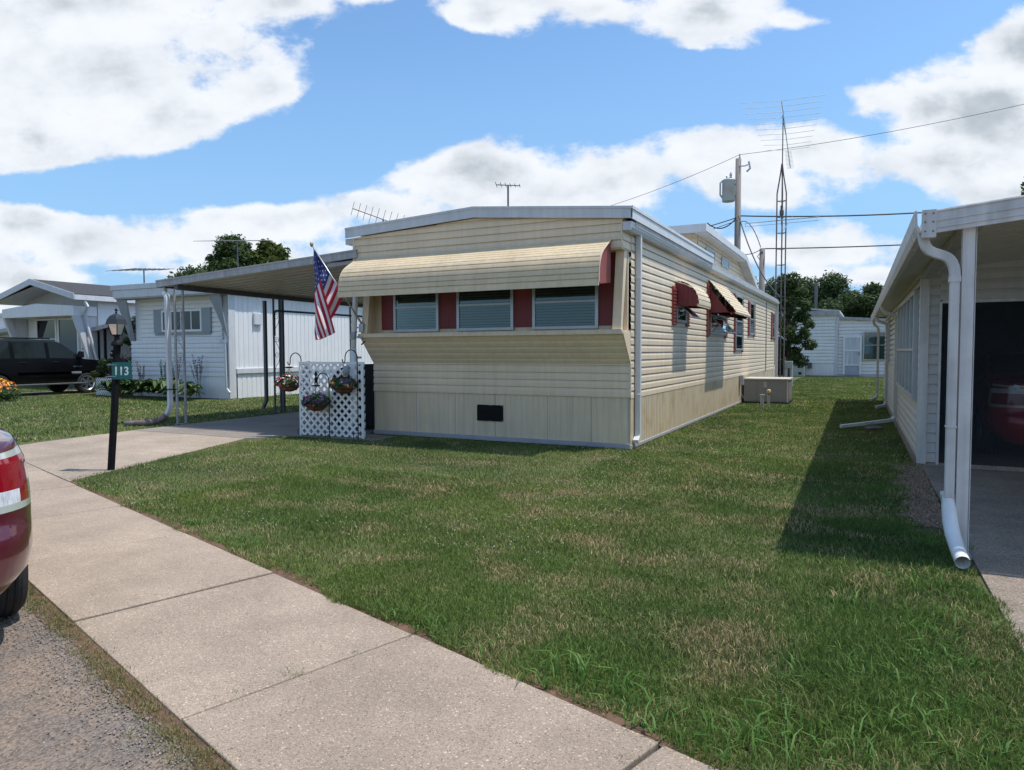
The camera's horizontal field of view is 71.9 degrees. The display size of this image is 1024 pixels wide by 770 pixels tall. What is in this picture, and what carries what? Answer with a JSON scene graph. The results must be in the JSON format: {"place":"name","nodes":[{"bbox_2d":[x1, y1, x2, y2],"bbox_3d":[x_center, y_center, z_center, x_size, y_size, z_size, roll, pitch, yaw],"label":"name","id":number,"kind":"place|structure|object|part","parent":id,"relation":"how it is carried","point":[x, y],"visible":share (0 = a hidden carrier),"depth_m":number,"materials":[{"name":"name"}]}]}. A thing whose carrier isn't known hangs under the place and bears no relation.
{"place":"outdoors","nodes":[
{"label":"outdoors","id":0,"kind":"place"},
{"bbox_2d":[0,313,9,336],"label":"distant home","id":1,"kind":"object","parent":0,"point":[3,331],"depth_m":40.83,"materials":[{"name":"white"}]},
{"bbox_2d":[0,595,207,769],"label":"road","id":2,"kind":"structure","parent":0,"point":[22,747],"depth_m":2.95,"materials":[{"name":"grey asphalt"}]},
{"bbox_2d":[0,427,32,617],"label":"sedan","id":3,"kind":"object","parent":2,"relation":"on","point":[16,536],"visible":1,"depth_m":3.59,"materials":[{"name":"red paint"}]},
{"bbox_2d":[23,581,234,769],"bbox_3d":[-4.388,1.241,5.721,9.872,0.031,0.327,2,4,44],"label":"verge grass","id":4,"kind":"structure","parent":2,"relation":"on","point":[31,591],"depth_m":3.14,"materials":[{"name":"green plant"}]},
{"bbox_2d":[19,430,244,481],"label":"driveway","id":5,"kind":"structure","parent":0,"point":[72,458],"depth_m":10.83,"materials":[{"name":"concrete"}]},
{"bbox_2d":[105,308,131,469],"bbox_3d":[-4.945,0.080,8.887,0.460,2.088,0.235,1,3,27],"label":"lamp post","id":6,"kind":"object","parent":5,"relation":"on","point":[116,323],"visible":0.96,"depth_m":8.87,"materials":[{"name":"black metal"}]},
{"bbox_2d":[26,463,717,769],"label":"sidewalk","id":7,"kind":"structure","parent":0,"point":[201,631],"depth_m":3.35,"materials":[{"name":"concrete"}]},
{"bbox_2d":[29,463,638,763],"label":"crack weeds","id":8,"kind":"object","parent":7,"relation":"on","point":[311,672],"visible":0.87,"depth_m":3.29,"materials":[{"name":"green plant"}]},
{"bbox_2d":[351,203,404,222],"bbox_3d":[-4.407,-4.735,24.442,2.339,3.143,0.350,0,3,1],"label":"roof antenna","id":9,"kind":"object","parent":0,"point":[371,213],"visible":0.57,"depth_m":24.33,"materials":[{"name":"metal"}]},
{"bbox_2d":[0,376,1023,769],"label":"lawn","id":10,"kind":"structure","parent":0,"point":[392,468],"depth_m":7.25,"materials":[{"name":"green plant"}]},
{"bbox_2d":[0,378,23,400],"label":"flower clump","id":11,"kind":"object","parent":10,"relation":"on","point":[7,393],"visible":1,"depth_m":21.77,"materials":[{"name":"orange plant"}]},
{"bbox_2d":[17,389,95,396],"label":"wheel tracks","id":12,"kind":"object","parent":10,"relation":"on","point":[51,394],"visible":0.06,"depth_m":25.94,"materials":[{"name":"grey concrete"}]},
{"bbox_2d":[0,337,109,392],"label":"black suv","id":13,"kind":"object","parent":12,"relation":"on","point":[53,366],"visible":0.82,"depth_m":24.81,"materials":[{"name":"paint"}]},
{"bbox_3d":[-17.524,-1.205,24.686,1.944,0.595,3.646,1,3,27],"label":"window glass","id":14,"kind":"part","parent":13,"relation":"part of","materials":[{"name":"black glass"}]},
{"bbox_2d":[0,279,135,386],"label":"gabled home","id":15,"kind":"object","parent":10,"relation":"on","point":[69,315],"visible":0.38,"depth_m":30.32,"materials":[{"name":"white"}]},
{"bbox_2d":[35,318,57,341],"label":"window","id":16,"kind":"structure","parent":15,"relation":"in","point":[45,328],"depth_m":31.20,"materials":[{"name":"grey glass"}]},
{"bbox_2d":[57,318,79,353],"bbox_3d":[-19.182,-1.977,30.549,1.450,1.850,0.078,1,3,27],"label":"window","id":17,"kind":"structure","parent":15,"relation":"in","point":[67,333],"depth_m":30.52,"materials":[{"name":"grey glass"}]},
{"bbox_2d":[90,358,112,392],"bbox_3d":[-14.468,-0.287,25.447,1.157,1.432,1.381,0,3,-5],"label":"shrub","id":18,"kind":"object","parent":10,"relation":"on","point":[103,367],"visible":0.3,"depth_m":25.08,"materials":[{"name":"green plant"}]},
{"bbox_2d":[96,378,111,395],"bbox_3d":[-14.203,0.058,24.611,0.950,0.620,0.015,1,3,27],"label":"lattice edging","id":19,"kind":"object","parent":10,"relation":"on","point":[98,391],"visible":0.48,"depth_m":24.68,"materials":[{"name":"white plastic"}]},
{"bbox_2d":[94,379,123,392],"bbox_3d":[-13.533,0.048,23.997,1.108,0.484,1.126,1,3,27],"label":"hosta","id":20,"kind":"object","parent":10,"relation":"on","point":[105,384],"visible":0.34,"depth_m":23.73,"materials":[{"name":"green plant"}]},
{"bbox_2d":[92,317,134,373],"bbox_3d":[-13.579,-1.645,32.086,5.300,3.300,8.040,1,3,27],"label":"truck carport","id":21,"kind":"object","parent":10,"relation":"on","point":[104,327],"visible":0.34,"depth_m":29.49,"materials":[{"name":"metal"}]},
{"bbox_2d":[107,379,133,392],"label":"hosta","id":22,"kind":"object","parent":10,"relation":"on","point":[122,381],"visible":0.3,"depth_m":23.43,"materials":[{"name":"green plant"}]},
{"bbox_2d":[120,355,129,379],"bbox_3d":[-13.336,-0.346,24.165,0.449,1.465,0.455,0,3,-1],"label":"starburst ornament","id":23,"kind":"object","parent":10,"relation":"on","point":[122,359],"visible":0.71,"depth_m":24.15,"materials":[{"name":"metal"}]},
{"bbox_2d":[122,315,135,379],"bbox_3d":[-14.016,-1.226,26.896,1.485,3.166,1.477,-1,3,-8],"label":"shrub","id":24,"kind":"object","parent":10,"relation":"on","point":[126,340],"visible":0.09,"depth_m":26.51,"materials":[{"name":"green plant"}]},
{"bbox_2d":[119,379,147,393],"bbox_3d":[-12.360,0.066,23.314,1.128,0.505,1.184,1,3,27],"label":"hosta","id":25,"kind":"object","parent":10,"relation":"on","point":[129,384],"visible":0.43,"depth_m":23.10,"materials":[{"name":"green plant"}]},
{"bbox_2d":[136,362,144,396],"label":"flower stalks","id":26,"kind":"object","parent":10,"relation":"on","point":[141,376],"visible":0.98,"depth_m":23.92,"materials":[{"name":"green plant"}]},
{"bbox_2d":[129,380,154,393],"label":"hosta","id":27,"kind":"object","parent":10,"relation":"on","point":[138,387],"visible":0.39,"depth_m":22.67,"materials":[{"name":"green plant"}]},
{"bbox_2d":[139,378,179,394],"bbox_3d":[-11.230,0.052,22.642,1.208,0.562,1.159,1,3,27],"label":"hosta","id":28,"kind":"object","parent":10,"relation":"on","point":[154,388],"visible":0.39,"depth_m":22.38,"materials":[{"name":"green plant"}]},
{"bbox_2d":[159,359,165,396],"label":"flower stalks","id":29,"kind":"object","parent":10,"relation":"on","point":[161,371],"visible":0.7,"depth_m":23.56,"materials":[{"name":"green plant"}]},
{"bbox_2d":[151,380,180,393],"bbox_3d":[-10.833,0.084,22.415,1.144,0.521,1.152,1,3,27],"label":"hosta","id":30,"kind":"object","parent":10,"relation":"on","point":[163,383],"visible":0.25,"depth_m":22.01,"materials":[{"name":"green plant"}]},
{"bbox_2d":[172,357,181,397],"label":"flower stalks","id":31,"kind":"object","parent":10,"relation":"on","point":[173,373],"visible":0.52,"depth_m":23.22,"materials":[{"name":"green plant"}]},
{"bbox_2d":[161,381,198,395],"bbox_3d":[-10.422,0.126,22.114,1.124,0.476,1.084,1,3,27],"label":"hosta","id":32,"kind":"object","parent":10,"relation":"on","point":[188,383],"visible":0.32,"depth_m":21.98,"materials":[{"name":"green plant"}]},
{"bbox_2d":[173,384,204,396],"bbox_3d":[-10.052,0.178,21.821,0.860,0.415,0.895,1,3,27],"label":"hosta","id":33,"kind":"object","parent":10,"relation":"on","point":[190,390],"visible":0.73,"depth_m":21.71,"materials":[{"name":"green plant"}]},
{"bbox_2d":[189,354,203,398],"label":"flower stalks","id":34,"kind":"object","parent":10,"relation":"on","point":[200,371],"visible":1,"depth_m":22.77,"materials":[{"name":"green plant"}]},
{"bbox_2d":[165,231,253,278],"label":"tree","id":35,"kind":"object","parent":10,"relation":"on","point":[224,257],"visible":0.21,"depth_m":60.86,"materials":[{"name":"green plant"}]},
{"bbox_2d":[110,282,372,398],"bbox_3d":[-7.645,-1.840,30.522,5.500,3.800,16.550,1,3,27],"label":"white home","id":36,"kind":"object","parent":10,"relation":"on","point":[224,335],"visible":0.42,"depth_m":23.63,"materials":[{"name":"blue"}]},
{"bbox_2d":[109,268,174,282],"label":"roof antenna","id":37,"kind":"object","parent":36,"relation":"on","point":[139,269],"visible":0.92,"depth_m":40.53,"materials":[{"name":"metal"}]},
{"bbox_2d":[161,309,201,331],"bbox_3d":[-10.998,-2.142,23.503,1.950,0.740,0.058,1,3,27],"label":"window","id":38,"kind":"structure","parent":36,"relation":"in","point":[193,317],"depth_m":23.36,"materials":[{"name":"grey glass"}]},
{"bbox_2d":[212,240,272,267],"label":"roof antenna","id":39,"kind":"object","parent":36,"relation":"attached to","point":[237,245],"visible":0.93,"depth_m":41.24,"materials":[{"name":"metal"}]},
{"bbox_2d":[137,408,391,440],"bbox_3d":[-1.178,0.559,20.148,5.350,0.050,17.140,1,3,27],"label":"carport pad","id":40,"kind":"object","parent":10,"relation":"on","point":[278,425],"visible":0.34,"depth_m":13.81,"materials":[{"name":"grey concrete"}]},
{"bbox_2d":[124,249,363,425],"bbox_3d":[-3.322,-0.968,17.454,5.543,3.307,9.738,1,3,27],"label":"carport","id":41,"kind":"object","parent":40,"relation":"on","point":[288,280],"visible":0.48,"depth_m":14.71,"materials":[{"name":"metal"}]},
{"bbox_2d":[287,353,301,428],"bbox_3d":[-3.938,0.155,12.810,0.335,1.488,0.018,1,3,27],"label":"shepherd hook","id":42,"kind":"object","parent":40,"relation":"on","point":[290,360],"visible":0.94,"depth_m":12.79,"materials":[{"name":"black paint"}]},
{"bbox_2d":[274,366,302,391],"bbox_3d":[-4.056,-0.119,12.855,0.524,0.487,0.535,1,3,27],"label":"hanging basket","id":43,"kind":"object","parent":42,"relation":"hanging from","point":[290,384],"visible":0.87,"depth_m":12.72,"materials":[{"name":"black paint"}]},
{"bbox_2d":[299,361,365,438],"bbox_3d":[-3.146,0.248,12.467,1.488,1.330,0.350,1,3,27],"label":"lattice screen","id":44,"kind":"object","parent":40,"relation":"on","point":[305,375],"visible":0.91,"depth_m":12.34,"materials":[{"name":"white plastic"}]},
{"bbox_2d":[332,364,373,427],"bbox_3d":[-2.825,0.219,13.783,1.320,1.260,0.550,1,3,27],"label":"covered grill","id":45,"kind":"object","parent":40,"relation":"on","point":[368,402],"visible":0.14,"depth_m":13.45,"materials":[{"name":"black paint"}]},
{"bbox_2d":[247,238,291,265],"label":"tree","id":46,"kind":"object","parent":10,"relation":"on","point":[267,252],"visible":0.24,"depth_m":60.15,"materials":[{"name":"green plant"}]},
{"bbox_2d":[314,373,329,437],"bbox_3d":[-3.295,0.355,12.250,0.335,1.138,0.018,1,3,27],"label":"shepherd hook","id":47,"kind":"object","parent":10,"relation":"on","point":[329,401],"visible":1,"depth_m":12.18,"materials":[{"name":"black paint"}]},
{"bbox_2d":[301,385,330,410],"bbox_3d":[-3.410,0.228,12.300,0.543,0.462,0.520,1,3,27],"label":"hanging basket","id":48,"kind":"object","parent":47,"relation":"hanging from","point":[308,402],"visible":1,"depth_m":12.17,"materials":[{"name":"black paint"}]},
{"bbox_2d":[0,394,682,559],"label":"clover heads","id":49,"kind":"object","parent":10,"relation":"on","point":[368,454],"visible":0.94,"depth_m":8.73,"materials":[{"name":"white plant"}]},
{"bbox_2d":[342,349,358,439],"bbox_3d":[-2.759,0.163,12.038,0.335,1.538,0.018,1,3,27],"label":"shepherd hook","id":50,"kind":"object","parent":10,"relation":"on","point":[357,390],"visible":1,"depth_m":11.97,"materials":[{"name":"black paint"}]},
{"bbox_2d":[329,372,358,393],"bbox_3d":[-2.874,-0.111,12.079,0.519,0.537,0.526,1,3,27],"label":"hanging basket","id":51,"kind":"object","parent":50,"relation":"hanging from","point":[337,386],"visible":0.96,"depth_m":11.95,"materials":[{"name":"black paint"}]},
{"bbox_2d":[343,356,361,374],"bbox_3d":[-2.721,-0.326,12.005,0.330,0.317,0.107,1,3,22],"label":"bird feeder","id":52,"kind":"object","parent":50,"relation":"hanging from","point":[346,370],"visible":1,"depth_m":12.01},
{"bbox_2d":[371,368,374,431],"bbox_3d":[-2.105,0.237,13.870,0.110,1.190,1.990,1,3,27],"label":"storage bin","id":53,"kind":"object","parent":10,"relation":"on","point":[373,402],"visible":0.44,"depth_m":13.00,"materials":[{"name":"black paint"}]},
{"bbox_2d":[70,481,739,769],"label":"soil edge","id":54,"kind":"object","parent":10,"relation":"on","point":[609,716],"visible":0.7,"depth_m":3.59,"materials":[{"name":"brown soil"}]},
{"bbox_2d":[338,205,779,448],"bbox_3d":[3.829,-1.662,19.733,5.749,4.400,19.990,1,3,27],"label":"mobile home","id":55,"kind":"object","parent":10,"relation":"on","point":[571,325],"visible":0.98,"depth_m":11.67,"materials":[{"name":"beige metal"}]},
{"bbox_2d":[310,241,364,339],"bbox_3d":[-3.054,-1.646,12.327,0.916,1.713,0.213,0,3,-6],"label":"flag","id":56,"kind":"object","parent":55,"relation":"attached to","point":[327,301],"visible":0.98,"depth_m":12.31,"materials":[{"name":"fabric"}]},
{"bbox_2d":[349,327,362,339],"bbox_3d":[-2.745,-0.912,12.457,0.286,0.237,0.130,1,3,27],"label":"security lamp","id":57,"kind":"object","parent":55,"relation":"attached to","point":[353,335],"visible":1,"depth_m":12.43,"materials":[{"name":"metal"}]},
{"bbox_2d":[393,293,439,331],"bbox_3d":[-1.673,-1.496,12.285,0.940,1.140,0.043,1,3,27],"label":"window","id":58,"kind":"structure","parent":55,"relation":"in","point":[411,312],"depth_m":12.30,"materials":[{"name":"glass"}]},
{"bbox_2d":[456,289,513,330],"bbox_3d":[-0.453,-1.470,11.673,1.070,1.140,0.043,1,3,27],"label":"window","id":59,"kind":"structure","parent":55,"relation":"in","point":[491,310],"depth_m":11.69,"materials":[{"name":"glass"}]},
{"bbox_2d":[495,182,519,205],"bbox_3d":[-0.130,-4.638,22.224,0.865,3.338,0.487,-1,3,-9],"label":"roof antenna","id":60,"kind":"object","parent":55,"relation":"on","point":[507,190],"visible":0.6,"depth_m":22.15,"materials":[{"name":"metal"}]},
{"bbox_2d":[532,285,598,329],"bbox_3d":[0.825,-1.444,11.032,1.110,1.140,0.043,1,3,27],"label":"window","id":61,"kind":"structure","parent":55,"relation":"in","point":[577,307],"depth_m":11.04,"materials":[{"name":"glass"}]},
{"bbox_2d":[672,286,689,326],"bbox_3d":[3.239,-1.485,13.484,0.040,0.710,1.350,1,3,27],"label":"window","id":62,"kind":"structure","parent":55,"relation":"in","point":[679,315],"depth_m":13.13,"materials":[{"name":"glass"}]},
{"bbox_2d":[706,246,715,261],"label":"window","id":63,"kind":"structure","parent":55,"relation":"in","point":[708,249],"depth_m":17.89,"materials":[{"name":"glass"}]},
{"bbox_2d":[706,283,727,337],"bbox_3d":[4.901,-1.730,16.787,0.040,1.190,2.520,1,3,27],"label":"window","id":64,"kind":"structure","parent":55,"relation":"in","point":[712,327],"depth_m":16.32,"materials":[{"name":"glass"}]},
{"bbox_2d":[721,256,729,269],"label":"window","id":65,"kind":"structure","parent":55,"relation":"in","point":[725,263],"depth_m":19.65,"materials":[{"name":"glass"}]},
{"bbox_2d":[734,293,743,352],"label":"window","id":66,"kind":"structure","parent":55,"relation":"in","point":[738,322],"depth_m":19.52,"materials":[{"name":"glass"}]},
{"bbox_2d":[739,375,744,399],"bbox_3d":[6.525,0.071,20.013,0.102,0.708,0.335,1,3,27],"label":"electric box","id":67,"kind":"object","parent":55,"relation":"attached to","point":[741,381],"visible":1,"depth_m":19.87,"materials":[{"name":"metal"}]},
{"bbox_2d":[748,301,755,336],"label":"window","id":68,"kind":"structure","parent":55,"relation":"in","point":[751,306],"depth_m":21.64,"materials":[{"name":"metal"}]},
{"bbox_2d":[771,312,775,339],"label":"window","id":69,"kind":"structure","parent":55,"relation":"in","point":[773,319],"depth_m":26.66,"materials":[{"name":"metal"}]},
{"bbox_2d":[129,494,1023,769],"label":"crabgrass","id":70,"kind":"object","parent":10,"relation":"on","point":[758,740],"visible":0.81,"depth_m":2.95,"materials":[{"name":"green plant"}]},
{"bbox_2d":[719,153,750,249],"bbox_3d":[11.473,-6.074,36.391,1.544,11.560,0.660,1,3,27],"label":"utility pole","id":71,"kind":"object","parent":10,"relation":"on","point":[731,189],"visible":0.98,"depth_m":36.14,"materials":[{"name":"grey wood"}]},
{"bbox_2d":[611,155,737,205],"bbox_3d":[4.065,-10.731,41.117,18.114,2.560,0.022,2,3,33],"label":"overhead wire","id":72,"kind":"object","parent":71,"relation":"attached to","point":[677,181],"visible":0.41,"depth_m":37.91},
{"bbox_2d":[707,218,735,228],"bbox_3d":[10.750,-8.295,36.144,1.619,0.611,0.054,-1,3,-8],"label":"overhead wire","id":73,"kind":"object","parent":71,"relation":"attached to","point":[722,227],"visible":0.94,"depth_m":36.15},
{"bbox_2d":[739,221,760,247],"bbox_3d":[12.116,-7.681,35.986,1.129,1.417,0.036,1,3,27],"label":"overhead wire","id":74,"kind":"object","parent":71,"relation":"attached to","point":[754,232],"visible":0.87,"depth_m":35.87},
{"bbox_2d":[738,215,779,295],"bbox_3d":[11.149,-6.085,32.133,0.054,4.849,8.442,0,3,7],"label":"overhead wire","id":75,"kind":"object","parent":71,"relation":"attached to","point":[754,258],"visible":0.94,"depth_m":32.57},
{"bbox_2d":[741,212,921,216],"bbox_3d":[20.600,-8.208,31.805,20.007,0.667,0.063,1,3,27],"label":"overhead wire","id":76,"kind":"object","parent":71,"relation":"attached to","point":[833,215],"visible":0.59,"depth_m":34.22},
{"bbox_2d":[741,104,1023,154],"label":"overhead wire","id":77,"kind":"object","parent":71,"relation":"attached to","point":[890,131],"visible":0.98,"depth_m":33.13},
{"bbox_2d":[757,248,764,291],"bbox_3d":[12.690,-3.602,36.015,0.395,6.650,0.340,1,3,27],"label":"utility pole","id":78,"kind":"object","parent":10,"relation":"on","point":[761,255],"visible":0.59,"depth_m":35.79,"materials":[{"name":"grey wood"}]},
{"bbox_2d":[765,244,900,248],"bbox_3d":[21.142,-6.616,31.725,18.904,0.332,0.054,1,3,26],"label":"overhead wire","id":79,"kind":"object","parent":78,"relation":"attached to","point":[837,247],"visible":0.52,"depth_m":34.26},
{"bbox_2d":[760,394,764,407],"bbox_3d":[6.474,0.426,18.277,0.124,0.370,0.121,1,3,27],"label":"vent pipe","id":80,"kind":"object","parent":10,"relation":"on","point":[762,400],"visible":0.91,"depth_m":18.24,"materials":[{"name":"metal"}]},
{"bbox_2d":[741,377,792,403],"bbox_3d":[7.448,0.142,20.575,1.270,0.710,1.400,1,3,27],"label":"air conditioner","id":81,"kind":"object","parent":10,"relation":"on","point":[780,388],"visible":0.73,"depth_m":20.04,"materials":[{"name":"beige paint"}]},
{"bbox_2d":[767,389,770,406],"bbox_3d":[6.788,0.350,18.676,0.110,0.480,0.110,1,3,27],"label":"gas riser","id":82,"kind":"object","parent":10,"relation":"on","point":[768,396],"visible":0.91,"depth_m":18.65,"materials":[{"name":"metal"}]},
{"bbox_2d":[739,95,822,376],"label":"antenna tower","id":83,"kind":"structure","parent":10,"relation":"on","point":[781,206],"depth_m":27.64,"materials":[{"name":"metal"}]},
{"bbox_2d":[758,276,807,307],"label":"tree","id":84,"kind":"object","parent":10,"relation":"on","point":[769,290],"visible":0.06,"depth_m":55.92,"materials":[{"name":"green plant"}]},
{"bbox_2d":[785,361,792,386],"bbox_3d":[11.366,-0.457,28.995,0.314,1.050,0.200,1,3,27],"label":"meter box","id":85,"kind":"object","parent":10,"relation":"on","point":[788,364],"visible":0.69,"depth_m":28.91,"materials":[{"name":"metal"}]},
{"bbox_2d":[773,271,817,376],"bbox_3d":[12.331,-2.522,31.741,2.411,5.105,2.480,-1,3,-16],"label":"tree","id":86,"kind":"object","parent":10,"relation":"on","point":[795,289],"visible":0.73,"depth_m":31.30,"materials":[{"name":"green plant"}]},
{"bbox_2d":[793,361,804,376],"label":"utility box","id":87,"kind":"object","parent":10,"relation":"on","point":[800,372],"visible":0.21,"depth_m":40.13,"materials":[{"name":"grey paint"}]},
{"bbox_2d":[796,276,822,307],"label":"tree","id":88,"kind":"object","parent":10,"relation":"on","point":[808,282],"visible":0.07,"depth_m":56.53,"materials":[{"name":"green plant"}]},
{"bbox_2d":[814,283,817,308],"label":"flue pole","id":89,"kind":"object","parent":10,"relation":"on","point":[815,295],"visible":0.35,"depth_m":53.06,"materials":[{"name":"metal"}]},
{"bbox_2d":[778,307,886,376],"bbox_3d":[22.492,-2.824,46.727,11.800,4.000,16.150,1,3,27],"label":"home","id":90,"kind":"object","parent":10,"relation":"on","point":[846,346],"visible":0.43,"depth_m":39.77,"materials":[{"name":"white"}]},
{"bbox_2d":[863,331,885,359],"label":"window","id":91,"kind":"structure","parent":90,"relation":"in","point":[869,337],"depth_m":39.10,"materials":[{"name":"glass"}]},
{"bbox_2d":[805,270,863,316],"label":"tree","id":92,"kind":"object","parent":10,"relation":"on","point":[835,293],"visible":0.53,"depth_m":53.67,"materials":[{"name":"green plant"}]},
{"bbox_2d":[846,281,886,317],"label":"tree","id":93,"kind":"object","parent":10,"relation":"on","point":[871,294],"visible":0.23,"depth_m":52.74,"materials":[{"name":"green plant"}]},
{"bbox_2d":[864,426,882,430],"bbox_3d":[6.863,0.819,13.398,0.302,0.050,0.569,1,3,21],"label":"splash block","id":94,"kind":"object","parent":10,"relation":"on","point":[873,427],"depth_m":13.28,"materials":[{"name":"concrete"}]},
{"bbox_2d":[840,195,1023,559],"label":"neighbour home","id":95,"kind":"object","parent":10,"relation":"on","point":[950,304],"visible":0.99,"depth_m":8.74,"materials":[{"name":"metal"}]},
{"bbox_2d":[887,319,890,361],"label":"window","id":96,"kind":"structure","parent":95,"relation":"in","point":[888,321],"depth_m":17.45,"materials":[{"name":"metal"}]},
{"bbox_2d":[896,289,919,399],"bbox_3d":[6.295,-0.629,11.284,0.068,1.470,4.250,1,3,26],"label":"window","id":97,"kind":"structure","parent":95,"relation":"in","point":[908,310],"depth_m":10.56,"materials":[{"name":"glass"}]},
{"bbox_2d":[940,491,970,568],"bbox_3d":[3.118,1.009,4.980,0.108,0.425,0.584,1,3,22],"label":"drain pipe","id":98,"kind":"object","parent":95,"relation":"attached to","point":[955,543],"visible":0.89,"depth_m":4.99,"materials":[{"name":"white plastic"}]},
{"bbox_2d":[1020,182,1023,194],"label":"tree","id":99,"kind":"object","parent":10,"relation":"on","point":[1022,188],"depth_m":34.41,"materials":[{"name":"green plant"}]},
{"bbox_2d":[0,0,1023,312],"label":"sky","id":100,"kind":"structure","parent":0,"point":[141,134],"materials":[{"name":"blue"}]},
{"bbox_2d":[778,362,784,375],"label":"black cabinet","id":101,"kind":"object","parent":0,"point":[781,369],"visible":0.13,"depth_m":40.55,"materials":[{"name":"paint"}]},
{"bbox_2d":[884,465,942,528],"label":"gravel","id":102,"kind":"structure","parent":0,"point":[928,519],"depth_m":7.11,"materials":[{"name":"grey gravel"}]},
{"bbox_2d":[923,466,1023,654],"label":"driveway","id":103,"kind":"structure","parent":0,"point":[996,528],"depth_m":5.80,"materials":[{"name":"concrete"}]},
{"bbox_2d":[956,351,1023,453],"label":"hatchback","id":104,"kind":"object","parent":103,"relation":"on","point":[998,399],"visible":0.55,"depth_m":9.70,"materials":[{"name":"red paint"}]},
{"bbox_3d":[8.054,-0.266,10.833,1.765,0.462,2.510,1,3,26],"label":"window glass","id":105,"kind":"part","parent":104,"relation":"part of","materials":[{"name":"black glass"}]}
]}

